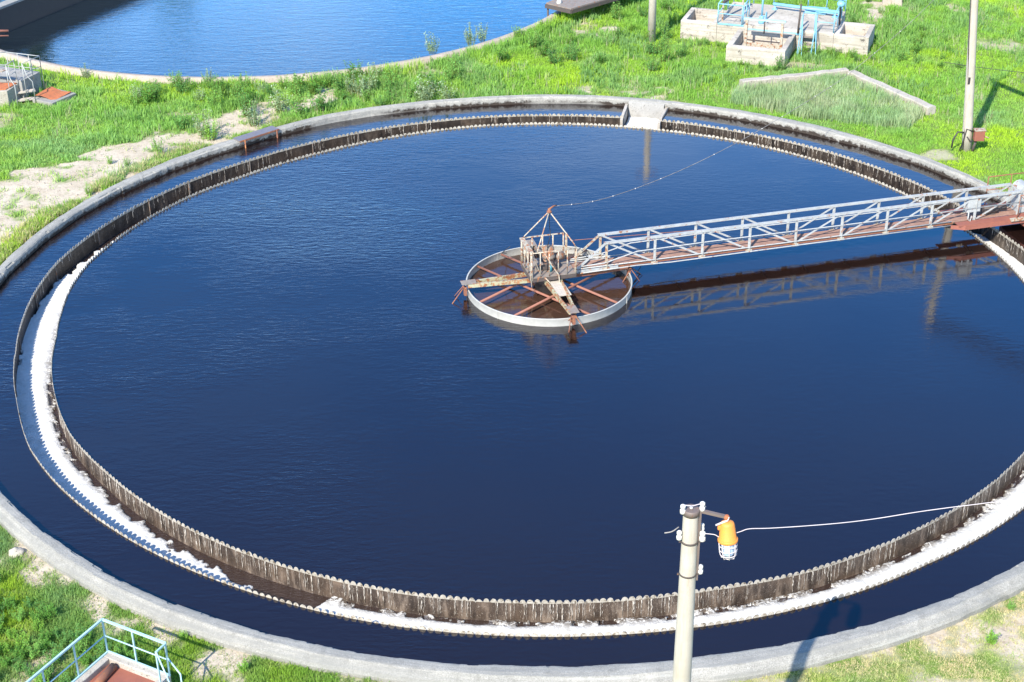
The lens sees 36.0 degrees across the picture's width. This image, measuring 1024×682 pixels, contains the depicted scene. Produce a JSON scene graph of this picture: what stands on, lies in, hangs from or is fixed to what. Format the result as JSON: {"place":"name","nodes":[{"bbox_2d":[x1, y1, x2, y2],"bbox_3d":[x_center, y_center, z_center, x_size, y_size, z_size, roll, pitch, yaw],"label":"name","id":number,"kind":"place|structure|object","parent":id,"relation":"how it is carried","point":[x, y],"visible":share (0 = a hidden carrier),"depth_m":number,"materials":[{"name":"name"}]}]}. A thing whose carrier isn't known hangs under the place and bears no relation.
{"place":"outdoors","nodes":[
{"label":"outdoors","id":0,"kind":"place"},
{"bbox_2d":[0,95,328,599],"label":"gravel","id":1,"kind":"structure","parent":0,"point":[42,572],"depth_m":66.94,"materials":[{"name":"gravel"}]},
{"bbox_2d":[0,0,555,76],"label":"water","id":2,"kind":"structure","parent":0,"point":[219,38],"depth_m":85.52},
{"bbox_2d":[0,103,1023,666],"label":"water","id":3,"kind":"structure","parent":0,"point":[36,495],"depth_m":42.39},
{"bbox_2d":[0,0,1023,681],"bbox_3d":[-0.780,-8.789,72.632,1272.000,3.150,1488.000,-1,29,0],"label":"ground","id":4,"kind":"structure","parent":0,"point":[134,154],"depth_m":65.80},
{"bbox_2d":[0,640,10,654],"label":"weed bush","id":5,"kind":"object","parent":4,"relation":"on","point":[5,649],"visible":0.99,"depth_m":39.41,"materials":[{"name":"green plant"}]},
{"bbox_2d":[0,652,12,668],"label":"weed bush","id":6,"kind":"object","parent":4,"relation":"on","point":[8,662],"visible":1,"depth_m":39.00,"materials":[{"name":"green plant"}]},
{"bbox_2d":[0,591,15,610],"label":"weed bush","id":7,"kind":"object","parent":4,"relation":"on","point":[9,605],"visible":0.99,"depth_m":41.00,"materials":[{"name":"green plant"}]},
{"bbox_2d":[0,82,19,107],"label":"brick pit","id":8,"kind":"object","parent":4,"relation":"on","point":[7,93],"visible":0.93,"depth_m":73.95,"materials":[{"name":"concrete"}]},
{"bbox_2d":[7,604,25,621],"bbox_3d":[-12.682,7.012,40.632,0.412,0.478,0.440,18,34,31],"label":"weed bush","id":9,"kind":"object","parent":4,"relation":"on","point":[20,615],"visible":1,"depth_m":40.59,"materials":[{"name":"green plant"}]},
{"bbox_2d":[9,547,24,556],"bbox_3d":[-13.569,5.739,43.164,0.423,0.203,0.380,-1,29,0],"label":"boulder","id":10,"kind":"object","parent":4,"relation":"on","point":[17,551],"visible":1,"depth_m":43.12,"materials":[{"name":"stone"}]},
{"bbox_2d":[12,655,26,671],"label":"weed bush","id":11,"kind":"object","parent":4,"relation":"on","point":[20,665],"visible":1,"depth_m":38.91,"materials":[{"name":"green plant"}]},
{"bbox_2d":[11,644,27,659],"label":"weed bush","id":12,"kind":"object","parent":4,"relation":"on","point":[20,651],"visible":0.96,"depth_m":39.22,"materials":[{"name":"green plant"}]},
{"bbox_2d":[11,628,29,647],"bbox_3d":[-12.307,7.526,39.634,0.457,0.490,0.421,-23,36,-35],"label":"weed bush","id":13,"kind":"object","parent":4,"relation":"on","point":[23,641],"visible":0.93,"depth_m":39.62,"materials":[{"name":"green plant"}]},
{"bbox_2d":[0,66,41,101],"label":"inspection pit","id":14,"kind":"object","parent":4,"relation":"on","point":[36,80],"visible":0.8,"depth_m":74.94,"materials":[{"name":"concrete"}]},
{"bbox_2d":[0,52,44,105],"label":"pit railing","id":15,"kind":"object","parent":14,"relation":"on","point":[3,70],"visible":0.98,"depth_m":74.19,"materials":[{"name":"metal"}]},
{"bbox_2d":[23,662,37,676],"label":"weed bush","id":16,"kind":"object","parent":4,"relation":"on","point":[29,671],"visible":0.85,"depth_m":38.73,"materials":[{"name":"green plant"}]},
{"bbox_2d":[23,636,44,659],"bbox_3d":[-11.871,7.668,39.318,0.523,0.568,0.490,-14,31,-22],"label":"weed bush","id":17,"kind":"object","parent":4,"relation":"on","point":[37,650],"visible":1,"depth_m":39.30,"materials":[{"name":"green plant"}]},
{"bbox_2d":[29,606,44,623],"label":"weed bush","id":18,"kind":"object","parent":4,"relation":"on","point":[36,614],"visible":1,"depth_m":40.49,"materials":[{"name":"green plant"}]},
{"bbox_2d":[31,616,43,633],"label":"weed bush","id":19,"kind":"object","parent":4,"relation":"on","point":[37,620],"visible":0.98,"depth_m":40.23,"materials":[{"name":"green plant"}]},
{"bbox_2d":[37,634,51,653],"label":"weed bush","id":20,"kind":"object","parent":4,"relation":"on","point":[45,645],"visible":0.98,"depth_m":39.52,"materials":[{"name":"green plant"}]},
{"bbox_2d":[38,628,53,642],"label":"weed bush","id":21,"kind":"object","parent":4,"relation":"on","point":[47,634],"visible":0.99,"depth_m":39.80,"materials":[{"name":"green plant"}]},
{"bbox_2d":[40,599,57,620],"bbox_3d":[-11.941,6.938,40.648,0.465,0.558,0.443,-9,30,-15],"label":"weed bush","id":22,"kind":"object","parent":4,"relation":"on","point":[49,612],"visible":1,"depth_m":40.61,"materials":[{"name":"green plant"}]},
{"bbox_2d":[41,642,62,663],"bbox_3d":[-11.386,7.756,39.122,0.535,0.591,0.541,-10,30,-16],"label":"weed bush","id":23,"kind":"object","parent":4,"relation":"on","point":[55,653],"visible":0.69,"depth_m":39.17,"materials":[{"name":"green plant"}]},
{"bbox_2d":[32,86,75,105],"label":"ground hatch","id":24,"kind":"object","parent":4,"relation":"on","point":[51,95],"visible":0.82,"depth_m":74.70,"materials":[{"name":"metal"}]},
{"bbox_2d":[68,623,85,640],"bbox_3d":[-10.995,7.364,39.899,0.461,0.504,0.456,-4,29,-5],"label":"weed bush","id":25,"kind":"object","parent":4,"relation":"on","point":[77,633],"visible":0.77,"depth_m":39.83,"materials":[{"name":"green plant"}]},
{"bbox_2d":[69,638,86,656],"bbox_3d":[-10.832,7.642,39.411,0.434,0.503,0.462,-18,33,-29],"label":"weed bush","id":26,"kind":"object","parent":4,"relation":"on","point":[80,647],"visible":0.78,"depth_m":39.40,"materials":[{"name":"green plant"}]},
{"bbox_2d":[78,651,91,666],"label":"weed bush","id":27,"kind":"object","parent":4,"relation":"on","point":[86,660],"visible":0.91,"depth_m":39.05,"materials":[{"name":"green plant"}]},
{"bbox_2d":[95,637,112,653],"bbox_3d":[-10.205,7.612,39.434,0.451,0.493,0.447,7,30,14],"label":"weed bush","id":28,"kind":"object","parent":4,"relation":"on","point":[102,647],"visible":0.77,"depth_m":39.47,"materials":[{"name":"green plant"}]},
{"bbox_2d":[112,636,127,654],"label":"weed bush","id":29,"kind":"object","parent":4,"relation":"on","point":[121,646],"visible":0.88,"depth_m":39.39,"materials":[{"name":"green plant"}]},
{"bbox_2d":[71,650,170,681],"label":"hatch box","id":30,"kind":"object","parent":4,"relation":"on","point":[129,670],"visible":0.97,"depth_m":38.22,"materials":[{"name":"concrete"}]},
{"bbox_2d":[26,618,181,681],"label":"hatch railing","id":31,"kind":"object","parent":30,"relation":"on","point":[132,631],"visible":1,"depth_m":37.67,"materials":[{"name":"metal"}]},
{"bbox_2d":[94,663,116,681],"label":"rusty pipe","id":32,"kind":"object","parent":30,"relation":"on","point":[107,672],"visible":1,"depth_m":38.09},
{"bbox_2d":[124,89,139,104],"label":"weed bush","id":33,"kind":"object","parent":4,"relation":"on","point":[133,101],"visible":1,"depth_m":73.87,"materials":[{"name":"green plant"}]},
{"bbox_2d":[140,84,156,104],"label":"weed bush","id":34,"kind":"object","parent":4,"relation":"on","point":[149,98],"visible":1,"depth_m":73.91,"materials":[{"name":"green plant"}]},
{"bbox_2d":[144,80,161,98],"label":"weed bush","id":35,"kind":"object","parent":4,"relation":"on","point":[156,92],"visible":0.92,"depth_m":74.65,"materials":[{"name":"green plant"}]},
{"bbox_2d":[151,137,164,152],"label":"weed bush","id":36,"kind":"object","parent":4,"relation":"on","point":[157,146],"visible":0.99,"depth_m":68.56,"materials":[{"name":"green plant"}]},
{"bbox_2d":[172,111,188,130],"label":"weed bush","id":37,"kind":"object","parent":4,"relation":"on","point":[182,122],"visible":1,"depth_m":71.03,"materials":[{"name":"green plant"}]},
{"bbox_2d":[172,72,190,93],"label":"weed bush","id":38,"kind":"object","parent":4,"relation":"on","point":[181,85],"visible":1,"depth_m":75.29,"materials":[{"name":"green plant"}]},
{"bbox_2d":[191,108,212,135],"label":"weed bush","id":39,"kind":"object","parent":4,"relation":"on","point":[198,126],"visible":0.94,"depth_m":70.37,"materials":[{"name":"green plant"}]},
{"bbox_2d":[202,118,218,140],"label":"weed bush","id":40,"kind":"object","parent":4,"relation":"on","point":[213,133],"visible":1,"depth_m":69.91,"materials":[{"name":"green plant"}]},
{"bbox_2d":[204,90,220,109],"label":"weed bush","id":41,"kind":"object","parent":4,"relation":"on","point":[210,100],"visible":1,"depth_m":73.25,"materials":[{"name":"green plant"}]},
{"bbox_2d":[210,74,226,93],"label":"weed bush","id":42,"kind":"object","parent":4,"relation":"on","point":[221,82],"visible":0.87,"depth_m":75.05,"materials":[{"name":"green plant"}]},
{"bbox_2d":[229,80,246,98],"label":"weed bush","id":43,"kind":"object","parent":4,"relation":"on","point":[234,88],"visible":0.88,"depth_m":74.66,"materials":[{"name":"green plant"}]},
{"bbox_2d":[235,87,259,116],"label":"weed bush","id":44,"kind":"object","parent":4,"relation":"on","point":[244,105],"visible":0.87,"depth_m":72.35,"materials":[{"name":"green plant"}]},
{"bbox_2d":[238,83,256,102],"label":"weed bush","id":45,"kind":"object","parent":4,"relation":"on","point":[248,93],"visible":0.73,"depth_m":73.75,"materials":[{"name":"green plant"}]},
{"bbox_2d":[244,99,262,126],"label":"weed bush","id":46,"kind":"object","parent":4,"relation":"on","point":[254,120],"visible":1,"depth_m":71.37,"materials":[{"name":"green plant"}]},
{"bbox_2d":[268,83,292,112],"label":"weed bush","id":47,"kind":"object","parent":4,"relation":"on","point":[279,106],"visible":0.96,"depth_m":72.91,"materials":[{"name":"green plant"}]},
{"bbox_2d":[0,11,562,83],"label":"second basin","id":48,"kind":"object","parent":4,"relation":"on","point":[45,65],"visible":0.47,"depth_m":77.79,"materials":[{"name":"concrete"}]},
{"bbox_2d":[0,0,83,34],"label":"channel wall","id":49,"kind":"structure","parent":48,"relation":"in","point":[14,14],"depth_m":86.96,"materials":[{"name":"concrete"}]},
{"bbox_2d":[463,22,478,45],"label":"weed bush","id":50,"kind":"object","parent":48,"relation":"on","point":[467,38],"visible":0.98,"depth_m":81.42,"materials":[{"name":"green plant"}]},
{"bbox_2d":[545,0,617,15],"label":"basin platform","id":51,"kind":"structure","parent":48,"relation":"on","point":[570,6],"depth_m":84.44,"materials":[{"name":"concrete"}]},
{"bbox_2d":[284,74,304,95],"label":"weed bush","id":52,"kind":"object","parent":4,"relation":"on","point":[296,87],"visible":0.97,"depth_m":74.85,"materials":[{"name":"green plant"}]},
{"bbox_2d":[287,90,308,114],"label":"weed bush","id":53,"kind":"object","parent":4,"relation":"on","point":[298,106],"visible":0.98,"depth_m":72.21,"materials":[{"name":"green plant"}]},
{"bbox_2d":[305,72,324,93],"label":"weed bush","id":54,"kind":"object","parent":4,"relation":"on","point":[314,84],"visible":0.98,"depth_m":75.03,"materials":[{"name":"green plant"}]},
{"bbox_2d":[307,86,326,110],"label":"weed bush","id":55,"kind":"object","parent":4,"relation":"on","point":[318,100],"visible":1,"depth_m":72.93,"materials":[{"name":"green plant"}]},
{"bbox_2d":[329,69,348,90],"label":"weed bush","id":56,"kind":"object","parent":4,"relation":"on","point":[338,84],"visible":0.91,"depth_m":75.09,"materials":[{"name":"green plant"}]},
{"bbox_2d":[343,59,361,79],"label":"weed bush","id":57,"kind":"object","parent":4,"relation":"on","point":[359,66],"visible":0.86,"depth_m":76.57,"materials":[{"name":"green plant"}]},
{"bbox_2d":[344,71,362,94],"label":"weed bush","id":58,"kind":"object","parent":4,"relation":"on","point":[352,84],"visible":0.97,"depth_m":74.94,"materials":[{"name":"green plant"}]},
{"bbox_2d":[358,68,377,90],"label":"weed bush","id":59,"kind":"object","parent":4,"relation":"on","point":[370,81],"visible":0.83,"depth_m":75.20,"materials":[{"name":"green plant"}]},
{"bbox_2d":[380,69,400,91],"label":"weed bush","id":60,"kind":"object","parent":4,"relation":"on","point":[388,81],"visible":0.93,"depth_m":75.03,"materials":[{"name":"green plant"}]},
{"bbox_2d":[383,86,398,104],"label":"weed bush","id":61,"kind":"object","parent":4,"relation":"on","point":[389,95],"visible":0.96,"depth_m":73.61,"materials":[{"name":"green plant"}]},
{"bbox_2d":[384,63,401,79],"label":"weed bush","id":62,"kind":"object","parent":4,"relation":"on","point":[395,70],"visible":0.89,"depth_m":76.39,"materials":[{"name":"green plant"}]},
{"bbox_2d":[400,78,418,98],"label":"weed bush","id":63,"kind":"object","parent":4,"relation":"on","point":[412,91],"visible":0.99,"depth_m":74.15,"materials":[{"name":"green plant"}]},
{"bbox_2d":[414,81,433,100],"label":"weed bush","id":64,"kind":"object","parent":4,"relation":"on","point":[420,94],"visible":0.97,"depth_m":73.86,"materials":[{"name":"green plant"}]},
{"bbox_2d":[416,74,438,98],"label":"weed bush","id":65,"kind":"object","parent":4,"relation":"on","point":[426,81],"visible":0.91,"depth_m":74.32,"materials":[{"name":"green plant"}]},
{"bbox_2d":[423,31,439,54],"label":"weed bush","id":66,"kind":"object","parent":4,"relation":"on","point":[429,47],"visible":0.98,"depth_m":80.10,"materials":[{"name":"green plant"}]},
{"bbox_2d":[425,69,446,90],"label":"weed bush","id":67,"kind":"object","parent":4,"relation":"on","point":[433,80],"visible":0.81,"depth_m":75.00,"materials":[{"name":"green plant"}]},
{"bbox_2d":[437,80,457,98],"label":"weed bush","id":68,"kind":"object","parent":4,"relation":"on","point":[445,95],"visible":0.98,"depth_m":74.09,"materials":[{"name":"green plant"}]},
{"bbox_2d":[442,62,460,81],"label":"weed bush","id":69,"kind":"object","parent":4,"relation":"on","point":[446,72],"visible":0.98,"depth_m":76.03,"materials":[{"name":"green plant"}]},
{"bbox_2d":[495,45,508,61],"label":"weed bush","id":70,"kind":"object","parent":4,"relation":"on","point":[501,54],"visible":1,"depth_m":78.97,"materials":[{"name":"green plant"}]},
{"bbox_2d":[0,0,1023,681],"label":"grass","id":71,"kind":"structure","parent":4,"relation":"on","point":[126,118],"depth_m":74.32,"materials":[{"name":"green plant"}]},
{"bbox_2d":[0,94,1023,681],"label":"settling tank","id":72,"kind":"object","parent":4,"relation":"on","point":[732,666],"visible":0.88,"depth_m":40.23,"materials":[{"name":"concrete"}]},
{"bbox_2d":[233,126,278,147],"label":"bench","id":73,"kind":"object","parent":72,"relation":"on","point":[255,134],"visible":1,"depth_m":69.75,"materials":[{"name":"metal"}]},
{"bbox_2d":[13,114,1023,636],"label":"overflow trough","id":74,"kind":"object","parent":72,"relation":"in","point":[605,610],"visible":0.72,"depth_m":44.61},
{"bbox_2d":[31,116,1023,619],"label":"overflow water","id":75,"kind":"structure","parent":74,"relation":"in","point":[533,604],"depth_m":43.07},
{"bbox_2d":[620,101,667,129],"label":"outlet chamber","id":76,"kind":"object","parent":72,"relation":"in","point":[649,110],"visible":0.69,"depth_m":73.11,"materials":[{"name":"concrete"}]},
{"bbox_2d":[626,116,658,129],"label":"foam","id":77,"kind":"object","parent":76,"relation":"in","point":[644,122],"visible":0.79,"depth_m":72.83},
{"bbox_2d":[570,172,1023,273],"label":"scraper bridge","id":78,"kind":"structure","parent":72,"relation":"on","point":[973,211],"depth_m":58.82,"materials":[{"name":"white paint"}]},
{"bbox_2d":[452,205,641,332],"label":"drive platform","id":79,"kind":"structure","parent":78,"relation":"attached to","point":[549,271],"depth_m":56.29,"materials":[{"name":"metal"}]},
{"bbox_2d":[465,245,632,326],"bbox_3d":[1.341,-1.885,57.093,6.010,0.713,6.022,-8,29,-13],"label":"feed ring","id":80,"kind":"object","parent":79,"relation":"hanging from","point":[541,322],"visible":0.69,"depth_m":55.77,"materials":[{"name":"paint"}]},
{"bbox_2d":[557,11,921,205],"bbox_3d":[12.066,-11.498,64.732,0.072,4.758,30.586,24,37,38],"label":"power cable","id":81,"kind":"object","parent":79,"relation":"attached to","point":[744,138],"visible":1,"depth_m":63.00,"materials":[{"name":"metal"}]},
{"bbox_2d":[526,29,543,47],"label":"weed bush","id":82,"kind":"object","parent":4,"relation":"on","point":[534,43],"visible":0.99,"depth_m":80.83,"materials":[{"name":"green plant"}]},
{"bbox_2d":[536,38,552,56],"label":"weed bush","id":83,"kind":"object","parent":4,"relation":"on","point":[542,48],"visible":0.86,"depth_m":79.59,"materials":[{"name":"green plant"}]},
{"bbox_2d":[544,45,560,63],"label":"weed bush","id":84,"kind":"object","parent":4,"relation":"on","point":[552,59],"visible":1,"depth_m":78.55,"materials":[{"name":"green plant"}]},
{"bbox_2d":[562,42,577,60],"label":"weed bush","id":85,"kind":"object","parent":4,"relation":"on","point":[572,55],"visible":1,"depth_m":78.97,"materials":[{"name":"green plant"}]},
{"bbox_2d":[608,1,623,18],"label":"weed bush","id":86,"kind":"object","parent":4,"relation":"on","point":[614,16],"visible":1,"depth_m":84.90,"materials":[{"name":"green plant"}]},
{"bbox_2d":[647,0,656,42],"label":"utility pole","id":87,"kind":"object","parent":4,"relation":"on","point":[652,16],"visible":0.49,"depth_m":81.00,"materials":[{"name":"concrete"}]},
{"bbox_2d":[644,35,662,54],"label":"weed bush","id":88,"kind":"object","parent":4,"relation":"on","point":[654,48],"visible":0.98,"depth_m":79.75,"materials":[{"name":"green plant"}]},
{"bbox_2d":[658,41,676,61],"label":"weed bush","id":89,"kind":"object","parent":4,"relation":"on","point":[665,56],"visible":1,"depth_m":78.65,"materials":[{"name":"green plant"}]},
{"bbox_2d":[672,501,729,681],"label":"lamp pole","id":90,"kind":"object","parent":4,"relation":"on","point":[690,537],"visible":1,"depth_m":27.79,"materials":[{"name":"concrete"}]},
{"bbox_2d":[715,517,737,559],"bbox_3d":[3.730,3.397,27.233,0.350,0.836,0.362,-24,37,-36],"label":"caged lamp","id":91,"kind":"object","parent":90,"relation":"hanging from","point":[727,539],"visible":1,"depth_m":27.12,"materials":[{"name":"orange plastic"}]},
{"bbox_2d":[705,497,1023,536],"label":"wire","id":92,"kind":"object","parent":90,"relation":"attached to","point":[872,519],"visible":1,"depth_m":27.11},
{"bbox_2d":[680,2,874,66],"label":"concrete chamber","id":93,"kind":"object","parent":4,"relation":"on","point":[701,22],"visible":0.72,"depth_m":80.66,"materials":[{"name":"grey concrete"}]},
{"bbox_2d":[717,0,742,24],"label":"guard rail","id":94,"kind":"object","parent":93,"relation":"on","point":[728,4],"visible":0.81,"depth_m":80.62,"materials":[{"name":"metal"}]},
{"bbox_2d":[744,17,785,48],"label":"sluice gate","id":95,"kind":"structure","parent":93,"relation":"on","point":[763,45],"depth_m":79.01,"materials":[{"name":"metal"}]},
{"bbox_2d":[772,2,841,17],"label":"blue pipe","id":96,"kind":"object","parent":93,"relation":"on","point":[775,4],"visible":0.86,"depth_m":82.16,"materials":[{"name":"metal"}]},
{"bbox_2d":[814,0,843,32],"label":"guard rail","id":97,"kind":"object","parent":93,"relation":"on","point":[837,18],"visible":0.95,"depth_m":79.37,"materials":[{"name":"metal"}]},
{"bbox_2d":[739,67,848,88],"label":"kerb beam","id":98,"kind":"structure","parent":4,"relation":"on","point":[770,78],"depth_m":75.78,"materials":[{"name":"concrete"}]},
{"bbox_2d":[797,4,817,57],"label":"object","id":99,"kind":"structure","parent":4,"relation":"on","point":[813,36],"depth_m":79.33,"materials":[{"name":"blue paint"}]},
{"bbox_2d":[730,71,925,129],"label":"reeds","id":100,"kind":"object","parent":4,"relation":"on","point":[781,98],"visible":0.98,"depth_m":73.00,"materials":[{"name":"green plant"}]},
{"bbox_2d":[847,70,935,114],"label":"kerb beam","id":101,"kind":"structure","parent":4,"relation":"on","point":[927,107],"depth_m":73.73,"materials":[{"name":"concrete"}]},
{"bbox_2d":[882,0,901,5],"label":"concrete block","id":102,"kind":"structure","parent":4,"relation":"on","point":[888,2],"depth_m":86.67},
{"bbox_2d":[951,0,988,151],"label":"utility pole","id":103,"kind":"object","parent":4,"relation":"on","point":[967,132],"visible":0.96,"depth_m":66.77,"materials":[{"name":"concrete"}]},
{"bbox_2d":[985,627,1000,644],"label":"weed bush","id":104,"kind":"object","parent":4,"relation":"on","point":[991,639],"visible":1,"depth_m":39.46,"materials":[{"name":"green plant"}]},
{"bbox_2d":[21,200,1023,626],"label":"water","id":105,"kind":"structure","parent":0,"point":[279,592],"depth_m":43.53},
{"bbox_2d":[16,233,1023,636],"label":"foam","id":106,"kind":"object","parent":105,"relation":"on","point":[36,409],"visible":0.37,"depth_m":45.05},
{"bbox_2d":[52,124,1023,602],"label":"water","id":107,"kind":"structure","parent":0,"point":[308,362],"depth_m":51.71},
{"bbox_2d":[468,252,630,318],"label":"water","id":108,"kind":"structure","parent":0,"point":[518,298],"depth_m":56.62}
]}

